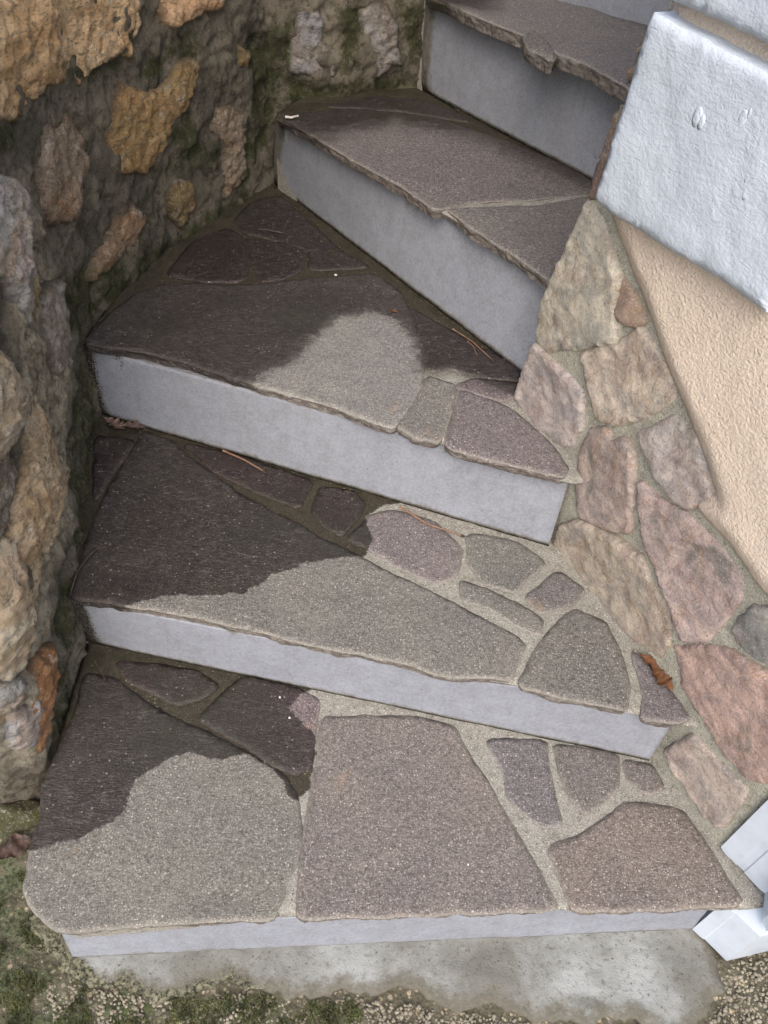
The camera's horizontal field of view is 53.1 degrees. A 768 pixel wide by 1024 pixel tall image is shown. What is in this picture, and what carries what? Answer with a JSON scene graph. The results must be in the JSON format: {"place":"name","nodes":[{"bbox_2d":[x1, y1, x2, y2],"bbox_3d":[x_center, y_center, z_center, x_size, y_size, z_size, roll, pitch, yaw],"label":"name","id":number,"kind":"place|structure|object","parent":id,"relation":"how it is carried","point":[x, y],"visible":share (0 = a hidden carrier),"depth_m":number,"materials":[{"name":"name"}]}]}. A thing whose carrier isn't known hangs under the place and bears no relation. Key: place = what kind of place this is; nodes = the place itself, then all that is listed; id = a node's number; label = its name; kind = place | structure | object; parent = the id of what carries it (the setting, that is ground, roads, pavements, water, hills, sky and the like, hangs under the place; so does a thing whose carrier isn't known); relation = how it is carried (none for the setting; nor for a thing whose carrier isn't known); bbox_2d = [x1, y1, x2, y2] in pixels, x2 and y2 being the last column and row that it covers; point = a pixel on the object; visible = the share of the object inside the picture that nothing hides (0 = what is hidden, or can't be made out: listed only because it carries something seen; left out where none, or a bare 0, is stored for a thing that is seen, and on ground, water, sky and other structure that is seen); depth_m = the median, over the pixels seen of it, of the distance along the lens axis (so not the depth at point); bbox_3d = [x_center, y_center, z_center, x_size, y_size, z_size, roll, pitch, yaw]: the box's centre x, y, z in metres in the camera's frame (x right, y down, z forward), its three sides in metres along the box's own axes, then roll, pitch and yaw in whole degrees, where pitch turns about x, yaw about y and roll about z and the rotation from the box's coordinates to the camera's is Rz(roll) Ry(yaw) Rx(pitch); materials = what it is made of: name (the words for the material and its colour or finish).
{"place":"outdoors","nodes":[
{"label":"outdoors","id":0,"kind":"place"},
{"bbox_2d":[0,829,767,1023],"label":"ground","id":1,"kind":"structure","parent":0,"point":[16,909],"depth_m":1.17,"materials":[{"name":"soil"}]},
{"bbox_2d":[0,833,31,858],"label":"dry leaf","id":2,"kind":"object","parent":1,"relation":"on","point":[15,845],"visible":1,"depth_m":1.27,"materials":[{"name":"brown plant"}]},
{"bbox_2d":[0,800,39,833],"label":"mossy rock","id":3,"kind":"object","parent":1,"relation":"on","point":[19,816],"visible":0.64,"depth_m":1.30,"materials":[{"name":"stone"}]},
{"bbox_2d":[0,870,363,1023],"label":"moss","id":4,"kind":"object","parent":1,"relation":"on","point":[182,1015],"visible":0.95,"depth_m":1.15,"materials":[{"name":"green plant"}]},
{"bbox_2d":[0,0,424,804],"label":"retaining wall","id":5,"kind":"structure","parent":1,"relation":"on","point":[136,138],"depth_m":1.38,"materials":[{"name":"stone"}]},
{"bbox_2d":[29,911,724,1023],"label":"concrete footing","id":6,"kind":"object","parent":1,"relation":"on","point":[672,976],"visible":0.54,"depth_m":1.19,"materials":[{"name":"grey concrete"}]},
{"bbox_2d":[23,0,764,956],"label":"staircase","id":7,"kind":"structure","parent":1,"relation":"on","point":[443,680],"depth_m":1.34,"materials":[{"name":"stone"}]},
{"bbox_2d":[68,545,101,597],"bbox_3d":[-0.511,0.096,1.307,0.012,0.009,0.120,11,46,6],"label":"twig","id":8,"kind":"object","parent":7,"relation":"on","point":[84,561],"visible":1,"depth_m":1.30,"materials":[{"name":"brown wood"}]},
{"bbox_2d":[95,661,106,681],"bbox_3d":[-0.499,0.281,1.356,0.004,0.004,0.050,-27,54,-27],"label":"twig","id":9,"kind":"object","parent":7,"relation":"on","point":[100,670],"visible":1,"depth_m":1.35,"materials":[{"name":"brown wood"}]},
{"bbox_2d":[102,415,125,429],"bbox_3d":[-0.553,-0.183,1.573,0.067,0.010,0.027,23,49,17],"label":"dry leaf","id":10,"kind":"object","parent":7,"relation":"on","point":[115,423],"visible":1,"depth_m":1.57,"materials":[{"name":"brown plant"}]},
{"bbox_2d":[121,420,144,428],"bbox_3d":[-0.513,-0.176,1.568,0.050,0.013,0.026,5,46,0],"label":"dry leaf","id":11,"kind":"object","parent":7,"relation":"on","point":[135,424],"visible":1,"depth_m":1.57,"materials":[{"name":"brown plant"}]},
{"bbox_2d":[222,450,266,473],"bbox_3d":[-0.275,-0.100,1.518,0.112,0.006,0.006,27,50,20],"label":"pine needle","id":12,"kind":"object","parent":7,"relation":"on","point":[245,460],"visible":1,"depth_m":1.52,"materials":[{"name":"brown plant"}]},
{"bbox_2d":[258,228,284,233],"bbox_3d":[-0.265,-0.660,1.807,0.064,0.006,0.005,13,47,7],"label":"twig","id":13,"kind":"object","parent":7,"relation":"on","point":[270,230],"visible":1,"depth_m":1.80,"materials":[{"name":"brown wood"}]},
{"bbox_2d":[285,115,298,118],"bbox_3d":[-0.212,-0.911,1.775,0.034,0.006,0.014,-15,49,-18],"label":"twig","id":14,"kind":"object","parent":7,"relation":"on","point":[291,117],"visible":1,"depth_m":1.77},
{"bbox_2d":[65,99,631,887],"bbox_3d":[-0.066,-0.272,1.554,1.091,0.541,1.710,5,46,0],"label":"grit","id":15,"kind":"object","parent":7,"relation":"on","point":[373,499],"visible":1,"depth_m":1.48,"materials":[{"name":"stone"}]},
{"bbox_2d":[399,506,464,536],"bbox_3d":[0.086,0.021,1.432,0.139,0.008,0.016,25,49,18],"label":"pine needle","id":16,"kind":"object","parent":7,"relation":"on","point":[420,519],"visible":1,"depth_m":1.43,"materials":[{"name":"brown plant"}]},
{"bbox_2d":[452,328,492,360],"bbox_3d":[0.178,-0.336,1.534,0.007,0.004,0.128,-25,53,-26],"label":"pine needle","id":17,"kind":"object","parent":7,"relation":"on","point":[471,341],"visible":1,"depth_m":1.54,"materials":[{"name":"brown plant"}]},
{"bbox_2d":[636,649,660,670],"bbox_3d":[0.433,0.241,1.244,0.018,0.018,0.061,-19,51,-22],"label":"dry leaf","id":18,"kind":"object","parent":7,"relation":"on","point":[650,660],"visible":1,"depth_m":1.25,"materials":[{"name":"orange plant"}]},
{"bbox_2d":[650,665,672,690],"bbox_3d":[0.442,0.259,1.224,0.027,0.022,0.054,5,46,0],"label":"dry leaf","id":19,"kind":"object","parent":7,"relation":"on","point":[663,679],"visible":1,"depth_m":1.22,"materials":[{"name":"orange plant"}]},
{"bbox_2d":[514,0,767,845],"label":"house wall","id":20,"kind":"structure","parent":1,"relation":"on","point":[641,395],"depth_m":1.04,"materials":[{"name":"stone"}]},
{"bbox_2d":[692,800,767,960],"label":"trim post","id":21,"kind":"object","parent":1,"relation":"on","point":[726,935],"depth_m":1.16,"materials":[{"name":"white paint"}]},
{"bbox_2d":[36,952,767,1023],"bbox_3d":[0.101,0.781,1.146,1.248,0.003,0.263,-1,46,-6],"label":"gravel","id":22,"kind":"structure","parent":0,"point":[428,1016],"depth_m":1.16,"materials":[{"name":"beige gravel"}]}
]}

